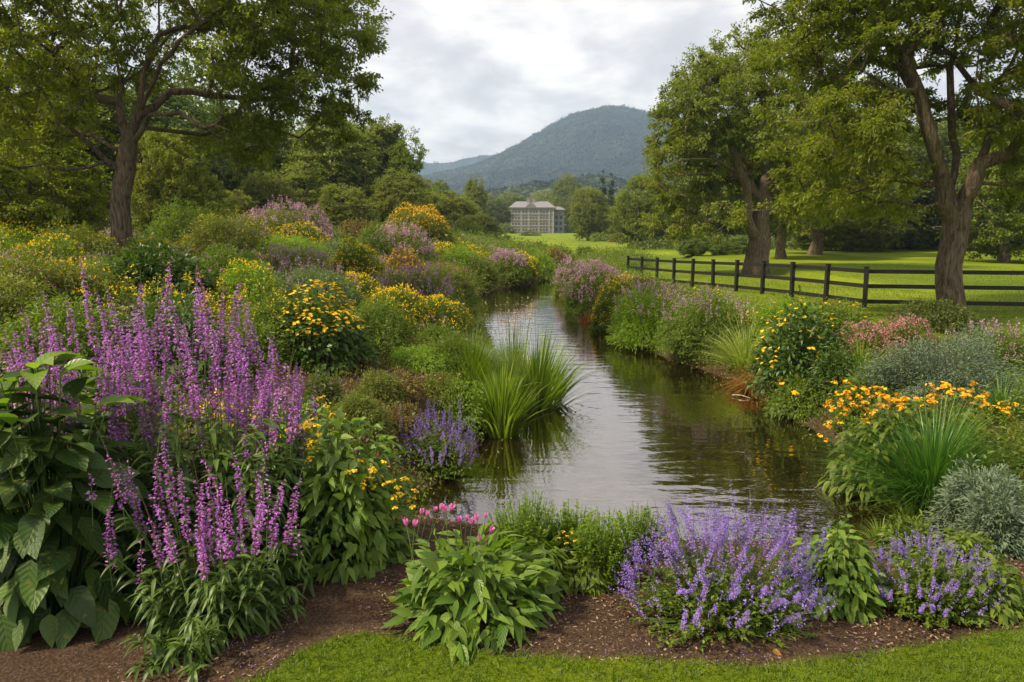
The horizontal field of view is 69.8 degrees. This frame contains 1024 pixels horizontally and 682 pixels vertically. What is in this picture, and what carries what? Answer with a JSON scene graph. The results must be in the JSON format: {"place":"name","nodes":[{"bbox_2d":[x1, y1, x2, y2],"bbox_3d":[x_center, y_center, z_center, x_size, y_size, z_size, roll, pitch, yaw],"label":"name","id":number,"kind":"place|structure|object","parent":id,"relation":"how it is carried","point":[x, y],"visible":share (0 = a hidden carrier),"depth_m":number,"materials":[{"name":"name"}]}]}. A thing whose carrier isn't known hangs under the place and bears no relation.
{"place":"outdoors","nodes":[
{"label":"outdoors","id":0,"kind":"place"},
{"bbox_2d":[0,233,1023,681],"bbox_3d":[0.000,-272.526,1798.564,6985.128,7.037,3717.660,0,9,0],"label":"ground","id":1,"kind":"structure","parent":0,"point":[40,659],"depth_m":3.71,"materials":[{"name":"plant"}]},
{"bbox_2d":[0,269,65,341],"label":"shrub","id":2,"kind":"object","parent":1,"relation":"on","point":[23,294],"visible":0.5,"depth_m":8.38,"materials":[{"name":"green plant"}]},
{"bbox_2d":[0,240,72,313],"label":"flowering perennial","id":3,"kind":"object","parent":1,"relation":"on","point":[23,267],"visible":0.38,"depth_m":9.21,"materials":[{"name":"green plant"}]},
{"bbox_2d":[6,232,89,272],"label":"flowering perennial","id":4,"kind":"object","parent":1,"relation":"on","point":[39,247],"visible":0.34,"depth_m":11.73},
{"bbox_2d":[0,116,112,240],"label":"deciduous tree","id":5,"kind":"object","parent":1,"relation":"on","point":[87,205],"visible":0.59,"depth_m":20.11,"materials":[{"name":"green plant"}]},
{"bbox_2d":[32,220,121,261],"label":"shrub","id":6,"kind":"object","parent":1,"relation":"on","point":[93,246],"visible":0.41,"depth_m":14.34,"materials":[{"name":"green plant"}]},
{"bbox_2d":[0,351,156,651],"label":"broad leaved plant","id":7,"kind":"object","parent":1,"relation":"on","point":[40,584],"visible":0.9,"depth_m":3.65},
{"bbox_2d":[0,287,158,401],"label":"shrub","id":8,"kind":"object","parent":1,"relation":"on","point":[81,331],"visible":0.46,"depth_m":7.43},
{"bbox_2d":[30,251,132,313],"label":"flowering perennial","id":9,"kind":"object","parent":1,"relation":"on","point":[91,279],"visible":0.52,"depth_m":9.72,"materials":[{"name":"green plant"}]},
{"bbox_2d":[3,78,179,220],"bbox_3d":[-18.365,-7.847,31.635,7.608,7.063,9.061,-7,11,-39],"label":"deciduous tree","id":10,"kind":"object","parent":1,"relation":"on","point":[107,117],"visible":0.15,"depth_m":30.19,"materials":[{"name":"green plant"}]},
{"bbox_2d":[55,367,185,509],"bbox_3d":[-2.476,0.748,4.686,0.805,1.234,0.790,0,9,0],"label":"broad leaved plant","id":11,"kind":"object","parent":1,"relation":"on","point":[92,383],"visible":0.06,"depth_m":4.57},
{"bbox_2d":[78,79,238,222],"bbox_3d":[-19.235,-9.764,39.000,8.021,8.628,9.290,4,9,23],"label":"deciduous tree","id":12,"kind":"object","parent":1,"relation":"on","point":[178,102],"visible":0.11,"depth_m":38.92,"materials":[{"name":"green plant"}]},
{"bbox_2d":[104,230,219,305],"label":"shrub","id":13,"kind":"object","parent":1,"relation":"on","point":[151,266],"visible":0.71,"depth_m":11.26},
{"bbox_2d":[91,288,248,394],"bbox_3d":[-3.685,-0.024,8.029,1.715,1.108,1.490,0,9,0],"label":"shrub","id":14,"kind":"object","parent":1,"relation":"on","point":[150,315],"visible":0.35,"depth_m":7.78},
{"bbox_2d":[114,124,232,237],"bbox_3d":[-12.289,-5.303,26.316,3.441,4.730,3.605,4,9,23],"label":"deciduous tree","id":15,"kind":"object","parent":1,"relation":"on","point":[198,192],"visible":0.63,"depth_m":25.69,"materials":[{"name":"green plant"}]},
{"bbox_2d":[143,193,223,252],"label":"shrub","id":16,"kind":"object","parent":1,"relation":"on","point":[167,227],"visible":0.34,"depth_m":23.75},
{"bbox_2d":[0,0,395,255],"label":"deciduous tree","id":17,"kind":"object","parent":1,"relation":"on","point":[240,23],"visible":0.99,"depth_m":15.37,"materials":[{"name":"green plant"}]},
{"bbox_2d":[0,48,422,222],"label":"woodland","id":18,"kind":"object","parent":1,"relation":"on","point":[231,103],"depth_m":48.24,"materials":[{"name":"green plant"}]},
{"bbox_2d":[193,240,254,290],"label":"shrub","id":19,"kind":"object","parent":1,"relation":"on","point":[225,256],"visible":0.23,"depth_m":13.44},
{"bbox_2d":[176,208,278,258],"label":"shrub","id":20,"kind":"object","parent":1,"relation":"on","point":[217,234],"visible":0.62,"depth_m":20.84,"materials":[{"name":"green plant"}]},
{"bbox_2d":[212,257,288,312],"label":"flowering perennial","id":21,"kind":"object","parent":1,"relation":"on","point":[257,281],"visible":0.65,"depth_m":11.74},
{"bbox_2d":[220,316,298,374],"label":"shrub","id":22,"kind":"object","parent":1,"relation":"on","point":[264,336],"visible":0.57,"depth_m":8.55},
{"bbox_2d":[238,167,301,221],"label":"deciduous tree","id":23,"kind":"object","parent":1,"relation":"on","point":[258,193],"visible":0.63,"depth_m":42.62,"materials":[{"name":"green plant"}]},
{"bbox_2d":[237,282,311,363],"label":"flowering perennial","id":24,"kind":"object","parent":1,"relation":"on","point":[259,312],"visible":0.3,"depth_m":8.96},
{"bbox_2d":[232,194,335,242],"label":"shrub","id":25,"kind":"object","parent":1,"relation":"on","point":[273,219],"visible":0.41,"depth_m":30.68,"materials":[{"name":"green plant"}]},
{"bbox_2d":[244,231,335,267],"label":"shrub","id":26,"kind":"object","parent":1,"relation":"on","point":[301,243],"visible":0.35,"depth_m":21.18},
{"bbox_2d":[256,241,335,285],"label":"flowering perennial","id":27,"kind":"object","parent":1,"relation":"on","point":[298,261],"visible":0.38,"depth_m":16.98,"materials":[{"name":"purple plant"}]},
{"bbox_2d":[275,148,341,225],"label":"deciduous tree","id":28,"kind":"object","parent":1,"relation":"on","point":[300,177],"visible":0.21,"depth_m":46.47,"materials":[{"name":"green plant"}]},
{"bbox_2d":[266,253,364,313],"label":"flowering perennial","id":29,"kind":"object","parent":1,"relation":"on","point":[299,277],"visible":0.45,"depth_m":13.16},
{"bbox_2d":[296,372,344,408],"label":"shrub","id":30,"kind":"object","parent":1,"relation":"on","point":[321,388],"visible":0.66,"depth_m":7.78,"materials":[{"name":"green plant"}]},
{"bbox_2d":[265,274,382,377],"bbox_3d":[-2.394,-0.194,9.173,1.467,1.289,1.452,-6,10,-34],"label":"flowering perennial","id":31,"kind":"object","parent":1,"relation":"on","point":[326,331],"visible":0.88,"depth_m":8.91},
{"bbox_2d":[278,114,385,219],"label":"deciduous tree","id":32,"kind":"object","parent":1,"relation":"on","point":[332,152],"visible":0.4,"depth_m":53.02,"materials":[{"name":"green plant"}]},
{"bbox_2d":[274,408,419,586],"bbox_3d":[-1.017,0.922,4.541,0.996,1.020,0.919,-4,9,-23],"label":"flowering perennial","id":33,"kind":"object","parent":1,"relation":"on","point":[358,524],"visible":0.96,"depth_m":4.35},
{"bbox_2d":[313,183,380,228],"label":"deciduous tree","id":34,"kind":"object","parent":1,"relation":"on","point":[335,208],"visible":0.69,"depth_m":44.24,"materials":[{"name":"green plant"}]},
{"bbox_2d":[331,237,386,283],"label":"flowering perennial","id":35,"kind":"object","parent":1,"relation":"on","point":[359,258],"visible":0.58,"depth_m":19.60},
{"bbox_2d":[325,390,396,441],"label":"shrub","id":36,"kind":"object","parent":1,"relation":"on","point":[358,409],"visible":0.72,"depth_m":7.30,"materials":[{"name":"green plant"}]},
{"bbox_2d":[327,118,411,223],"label":"deciduous tree","id":37,"kind":"object","parent":1,"relation":"on","point":[373,129],"visible":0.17,"depth_m":58.44,"materials":[{"name":"green plant"}]},
{"bbox_2d":[0,227,753,439],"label":"wildflowers","id":38,"kind":"object","parent":1,"relation":"on","point":[254,416],"visible":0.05,"depth_m":12.63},
{"bbox_2d":[352,365,405,406],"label":"shrub","id":39,"kind":"object","parent":1,"relation":"on","point":[374,388],"visible":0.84,"depth_m":8.10,"materials":[{"name":"green plant"}]},
{"bbox_2d":[342,290,423,359],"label":"shrub","id":40,"kind":"object","parent":1,"relation":"on","point":[394,337],"visible":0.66,"depth_m":10.17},
{"bbox_2d":[358,166,429,227],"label":"deciduous tree","id":41,"kind":"object","parent":1,"relation":"on","point":[383,196],"visible":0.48,"depth_m":51.78,"materials":[{"name":"green plant"}]},
{"bbox_2d":[364,282,432,333],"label":"flowering perennial","id":42,"kind":"object","parent":1,"relation":"on","point":[396,295],"visible":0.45,"depth_m":12.54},
{"bbox_2d":[366,219,436,265],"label":"flowering perennial","id":43,"kind":"object","parent":1,"relation":"on","point":[407,242],"visible":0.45,"depth_m":29.20,"materials":[{"name":"purple plant"}]},
{"bbox_2d":[381,124,433,219],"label":"deciduous tree","id":44,"kind":"object","parent":1,"relation":"on","point":[406,159],"visible":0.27,"depth_m":57.99,"materials":[{"name":"green plant"}]},
{"bbox_2d":[378,259,456,309],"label":"flowering perennial","id":45,"kind":"object","parent":1,"relation":"on","point":[422,281],"visible":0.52,"depth_m":16.44,"materials":[{"name":"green plant"}]},
{"bbox_2d":[385,343,458,375],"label":"shrub","id":46,"kind":"object","parent":1,"relation":"on","point":[407,353],"visible":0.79,"depth_m":9.64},
{"bbox_2d":[385,198,459,245],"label":"shrub","id":47,"kind":"object","parent":1,"relation":"on","point":[435,226],"visible":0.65,"depth_m":35.67,"materials":[{"name":"yellow plant"}]},
{"bbox_2d":[398,394,477,479],"bbox_3d":[-0.757,0.946,7.500,0.881,0.871,0.734,0,9,0],"label":"catmint","id":48,"kind":"object","parent":1,"relation":"on","point":[453,455],"visible":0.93,"depth_m":7.46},
{"bbox_2d":[407,293,475,336],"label":"flowering perennial","id":49,"kind":"object","parent":1,"relation":"on","point":[449,310],"visible":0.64,"depth_m":13.05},
{"bbox_2d":[420,369,472,408],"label":"shrub","id":50,"kind":"object","parent":1,"relation":"on","point":[441,383],"visible":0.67,"depth_m":8.98,"materials":[{"name":"green plant"}]},
{"bbox_2d":[425,189,485,231],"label":"deciduous tree","id":51,"kind":"object","parent":1,"relation":"on","point":[451,204],"visible":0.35,"depth_m":73.94,"materials":[{"name":"green plant"}]},
{"bbox_2d":[437,373,489,432],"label":"shrub","id":52,"kind":"object","parent":1,"relation":"on","point":[455,414],"visible":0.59,"depth_m":8.86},
{"bbox_2d":[380,503,568,666],"bbox_3d":[-0.198,1.164,3.895,0.951,0.761,0.984,6,10,34],"label":"flowering perennial","id":53,"kind":"object","parent":1,"relation":"on","point":[475,578],"visible":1,"depth_m":3.71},
{"bbox_2d":[411,313,546,397],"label":"grass clump","id":54,"kind":"object","parent":1,"relation":"on","point":[471,367],"visible":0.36,"depth_m":9.84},
{"bbox_2d":[458,349,553,438],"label":"grass clump","id":55,"kind":"object","parent":1,"relation":"on","point":[500,403],"visible":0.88,"depth_m":8.88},
{"bbox_2d":[20,212,999,258],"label":"rough grass","id":56,"kind":"structure","parent":1,"relation":"on","point":[656,243],"depth_m":74.37,"materials":[{"name":"green plant"}]},
{"bbox_2d":[0,219,1023,532],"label":"undergrowth","id":57,"kind":"object","parent":1,"relation":"on","point":[620,263],"visible":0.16,"depth_m":9.71,"materials":[{"name":"green plant"}]},
{"bbox_2d":[28,498,1023,681],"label":"mulch","id":58,"kind":"object","parent":1,"relation":"on","point":[575,626],"visible":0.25,"depth_m":3.70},
{"bbox_2d":[0,251,162,575],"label":"salvia","id":59,"kind":"object","parent":58,"relation":"on","point":[88,389],"visible":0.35,"depth_m":4.08,"materials":[{"name":"purple plant"}]},
{"bbox_2d":[86,250,243,571],"bbox_3d":[-2.066,0.471,4.329,1.169,2.070,0.989,-7,11,-39],"label":"salvia","id":60,"kind":"object","parent":58,"relation":"on","point":[136,428],"visible":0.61,"depth_m":4.22,"materials":[{"name":"purple plant"}]},
{"bbox_2d":[85,393,307,681],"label":"salvia","id":61,"kind":"object","parent":58,"relation":"on","point":[206,618],"visible":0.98,"depth_m":3.59,"materials":[{"name":"green plant"}]},
{"bbox_2d":[83,356,336,635],"bbox_3d":[-1.707,0.787,4.163,1.338,1.521,1.304,-5,10,-31],"label":"salvia","id":62,"kind":"object","parent":58,"relation":"on","point":[248,476],"visible":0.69,"depth_m":4.00,"materials":[{"name":"purple plant"}]},
{"bbox_2d":[141,253,294,574],"bbox_3d":[-1.739,0.483,4.344,0.974,2.040,1.112,0,9,0],"label":"salvia","id":63,"kind":"object","parent":58,"relation":"on","point":[244,381],"visible":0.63,"depth_m":4.22,"materials":[{"name":"purple plant"}]},
{"bbox_2d":[214,307,351,592],"bbox_3d":[-1.393,0.636,4.395,0.900,1.702,0.981,0,9,0],"label":"salvia","id":64,"kind":"object","parent":58,"relation":"on","point":[291,441],"visible":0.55,"depth_m":4.36,"materials":[{"name":"purple plant"}]},
{"bbox_2d":[514,530,578,598],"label":"flowering perennial","id":65,"kind":"object","parent":58,"relation":"on","point":[557,564],"visible":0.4,"depth_m":4.10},
{"bbox_2d":[564,551,613,596],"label":"flowering perennial","id":66,"kind":"object","parent":58,"relation":"on","point":[581,576],"visible":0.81,"depth_m":4.09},
{"bbox_2d":[771,514,894,624],"bbox_3d":[1.758,1.227,4.016,0.615,0.525,0.590,0,9,0],"label":"flowering perennial","id":67,"kind":"object","parent":58,"relation":"on","point":[840,569],"visible":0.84,"depth_m":3.89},
{"bbox_2d":[924,527,1003,573],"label":"flowering perennial","id":68,"kind":"object","parent":58,"relation":"on","point":[965,543],"visible":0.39,"depth_m":4.32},
{"bbox_2d":[919,452,1023,534],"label":"silver foliage plant","id":69,"kind":"object","parent":58,"relation":"on","point":[947,516],"visible":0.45,"depth_m":5.06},
{"bbox_2d":[944,550,1023,627],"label":"flowering perennial","id":70,"kind":"object","parent":58,"relation":"on","point":[1010,605],"visible":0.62,"depth_m":3.86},
{"bbox_2d":[487,488,566,556],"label":"perennial","id":71,"kind":"object","parent":1,"relation":"on","point":[539,532],"visible":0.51,"depth_m":4.31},
{"bbox_2d":[510,197,565,232],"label":"mansion","id":72,"kind":"structure","parent":1,"relation":"on","point":[540,216],"depth_m":246.77,"materials":[{"name":"stone"}]},
{"bbox_2d":[502,303,609,410],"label":"grass clump","id":73,"kind":"object","parent":1,"relation":"on","point":[559,391],"visible":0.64,"depth_m":10.42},
{"bbox_2d":[547,498,600,565],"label":"perennial","id":74,"kind":"object","parent":1,"relation":"on","point":[570,521],"visible":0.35,"depth_m":4.34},
{"bbox_2d":[568,185,612,240],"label":"deciduous tree","id":75,"kind":"object","parent":1,"relation":"on","point":[579,227],"visible":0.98,"depth_m":116.73,"materials":[{"name":"green plant"}]},
{"bbox_2d":[560,256,626,314],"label":"flowering perennial","id":76,"kind":"object","parent":1,"relation":"on","point":[574,293],"visible":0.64,"depth_m":22.06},
{"bbox_2d":[568,506,635,587],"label":"perennial","id":77,"kind":"object","parent":1,"relation":"on","point":[609,546],"visible":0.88,"depth_m":4.12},
{"bbox_2d":[588,273,639,331],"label":"flowering perennial","id":78,"kind":"object","parent":1,"relation":"on","point":[600,311],"visible":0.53,"depth_m":18.43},
{"bbox_2d":[610,500,668,562],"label":"perennial","id":79,"kind":"object","parent":1,"relation":"on","point":[641,529],"visible":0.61,"depth_m":4.44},
{"bbox_2d":[606,173,673,248],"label":"deciduous tree","id":80,"kind":"object","parent":1,"relation":"on","point":[631,206],"visible":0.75,"depth_m":79.22,"materials":[{"name":"green plant"}]},
{"bbox_2d":[604,274,695,353],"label":"flowering perennial","id":81,"kind":"object","parent":1,"relation":"on","point":[632,313],"visible":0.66,"depth_m":15.44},
{"bbox_2d":[655,282,749,358],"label":"flowering perennial","id":82,"kind":"object","parent":1,"relation":"on","point":[695,313],"visible":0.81,"depth_m":13.52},
{"bbox_2d":[608,473,836,651],"bbox_3d":[1.062,1.073,3.793,1.160,0.788,0.953,0,9,0],"label":"catmint","id":83,"kind":"object","parent":1,"relation":"on","point":[762,600],"visible":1,"depth_m":3.71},
{"bbox_2d":[684,298,774,371],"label":"grass clump","id":84,"kind":"object","parent":1,"relation":"on","point":[739,353],"visible":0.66,"depth_m":12.38,"materials":[{"name":"plant"}]},
{"bbox_2d":[635,10,862,274],"bbox_3d":[12.067,-9.734,37.119,11.632,12.902,10.358,0,9,0],"label":"deciduous tree","id":85,"kind":"object","parent":1,"relation":"on","point":[728,80],"visible":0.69,"depth_m":35.84,"materials":[{"name":"green plant"}]},
{"bbox_2d":[738,293,829,346],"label":"shrub","id":86,"kind":"object","parent":1,"relation":"on","point":[768,310],"visible":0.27,"depth_m":13.22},
{"bbox_2d":[742,284,851,398],"bbox_3d":[4.179,0.013,10.543,1.633,1.674,1.386,0,9,0],"label":"flowering perennial","id":87,"kind":"object","parent":1,"relation":"on","point":[784,350],"visible":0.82,"depth_m":10.32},
{"bbox_2d":[763,370,831,422],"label":"flowering perennial","id":88,"kind":"object","parent":1,"relation":"on","point":[796,391],"visible":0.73,"depth_m":9.81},
{"bbox_2d":[626,256,1023,307],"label":"post and rail fence","id":89,"kind":"object","parent":1,"relation":"on","point":[827,281],"visible":0.78,"depth_m":20.68,"materials":[{"name":"paint"}]},
{"bbox_2d":[742,105,907,254],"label":"deciduous tree","id":90,"kind":"object","parent":1,"relation":"on","point":[816,245],"visible":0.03,"depth_m":56.85,"materials":[{"name":"green plant"}]},
{"bbox_2d":[800,340,864,405],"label":"shrub","id":91,"kind":"object","parent":1,"relation":"on","point":[825,356],"visible":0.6,"depth_m":9.65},
{"bbox_2d":[655,134,1023,237],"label":"woodland","id":92,"kind":"object","parent":1,"relation":"on","point":[723,229],"visible":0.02,"depth_m":89.61,"materials":[{"name":"green plant"}]},
{"bbox_2d":[808,294,886,347],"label":"flowering perennial","id":93,"kind":"object","parent":1,"relation":"on","point":[834,310],"visible":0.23,"depth_m":11.49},
{"bbox_2d":[787,178,916,251],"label":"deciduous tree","id":94,"kind":"object","parent":1,"relation":"on","point":[846,236],"visible":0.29,"depth_m":67.70,"materials":[{"name":"green plant"}]},
{"bbox_2d":[827,370,888,431],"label":"shrub","id":95,"kind":"object","parent":1,"relation":"on","point":[847,405],"visible":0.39,"depth_m":8.65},
{"bbox_2d":[809,315,920,366],"bbox_3d":[5.126,0.102,10.350,1.602,0.939,1.624,0,9,0],"label":"sedum","id":96,"kind":"object","parent":1,"relation":"on","point":[872,334],"visible":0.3,"depth_m":10.26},
{"bbox_2d":[727,0,1023,319],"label":"deciduous tree","id":97,"kind":"object","parent":1,"relation":"on","point":[866,32],"visible":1,"depth_m":15.70,"materials":[{"name":"green plant"}]},
{"bbox_2d":[816,379,937,504],"bbox_3d":[3.583,0.927,7.022,1.053,1.200,1.087,8,12,42],"label":"flowering perennial","id":98,"kind":"object","parent":1,"relation":"on","point":[872,424],"visible":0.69,"depth_m":6.92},
{"bbox_2d":[869,506,941,568],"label":"shrub","id":99,"kind":"object","parent":1,"relation":"on","point":[914,524],"visible":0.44,"depth_m":4.53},
{"bbox_2d":[823,117,1001,249],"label":"deciduous tree","id":100,"kind":"object","parent":1,"relation":"on","point":[919,236],"visible":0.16,"depth_m":72.83,"materials":[{"name":"green plant"}]},
{"bbox_2d":[802,382,1023,517],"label":"grass clump","id":101,"kind":"object","parent":1,"relation":"on","point":[930,466],"visible":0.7,"depth_m":6.37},
{"bbox_2d":[872,311,955,373],"bbox_3d":[5.455,0.105,10.065,1.177,1.016,1.203,0,9,0],"label":"sedum","id":102,"kind":"object","parent":1,"relation":"on","point":[913,332],"visible":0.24,"depth_m":9.94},
{"bbox_2d":[844,321,1023,419],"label":"silver foliage plant","id":103,"kind":"object","parent":1,"relation":"on","point":[928,358],"visible":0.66,"depth_m":8.27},
{"bbox_2d":[862,524,1006,629],"bbox_3d":[2.230,1.212,3.898,0.765,0.474,0.572,0,9,0],"label":"catmint","id":104,"kind":"object","parent":1,"relation":"on","point":[919,593],"visible":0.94,"depth_m":3.82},
{"bbox_2d":[880,295,990,334],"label":"shrub","id":105,"kind":"object","parent":1,"relation":"on","point":[934,313],"visible":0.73,"depth_m":14.71,"materials":[{"name":"green plant"}]},
{"bbox_2d":[892,381,1018,443],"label":"flowering perennial","id":106,"kind":"object","parent":1,"relation":"on","point":[961,389],"visible":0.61,"depth_m":7.03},
{"bbox_2d":[935,142,1023,262],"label":"deciduous tree","id":107,"kind":"object","parent":1,"relation":"on","point":[1002,237],"visible":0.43,"depth_m":44.77,"materials":[{"name":"green plant"}]},
{"bbox_2d":[941,317,1023,373],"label":"flowering perennial","id":108,"kind":"object","parent":1,"relation":"on","point":[1010,347],"visible":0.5,"depth_m":10.59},
{"bbox_2d":[948,455,1023,561],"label":"silver foliage plant","id":109,"kind":"object","parent":1,"relation":"on","point":[1005,535],"visible":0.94,"depth_m":4.61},
{"bbox_2d":[0,0,1023,162],"label":"sky","id":110,"kind":"structure","parent":0,"point":[475,77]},
{"bbox_2d":[458,172,670,200],"bbox_3d":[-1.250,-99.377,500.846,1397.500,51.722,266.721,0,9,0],"label":"foothill","id":111,"kind":"structure","parent":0,"point":[528,189],"depth_m":573.25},
{"bbox_2d":[422,104,742,194],"bbox_3d":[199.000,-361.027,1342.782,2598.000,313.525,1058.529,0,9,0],"label":"mountain","id":112,"kind":"structure","parent":0,"point":[607,139],"depth_m":1497.29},
{"bbox_2d":[232,262,1023,681],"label":"lawn grass","id":113,"kind":"structure","parent":0,"point":[688,664],"depth_m":3.41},
{"bbox_2d":[405,280,947,540],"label":"stream water","id":114,"kind":"structure","parent":0,"point":[649,426],"depth_m":8.38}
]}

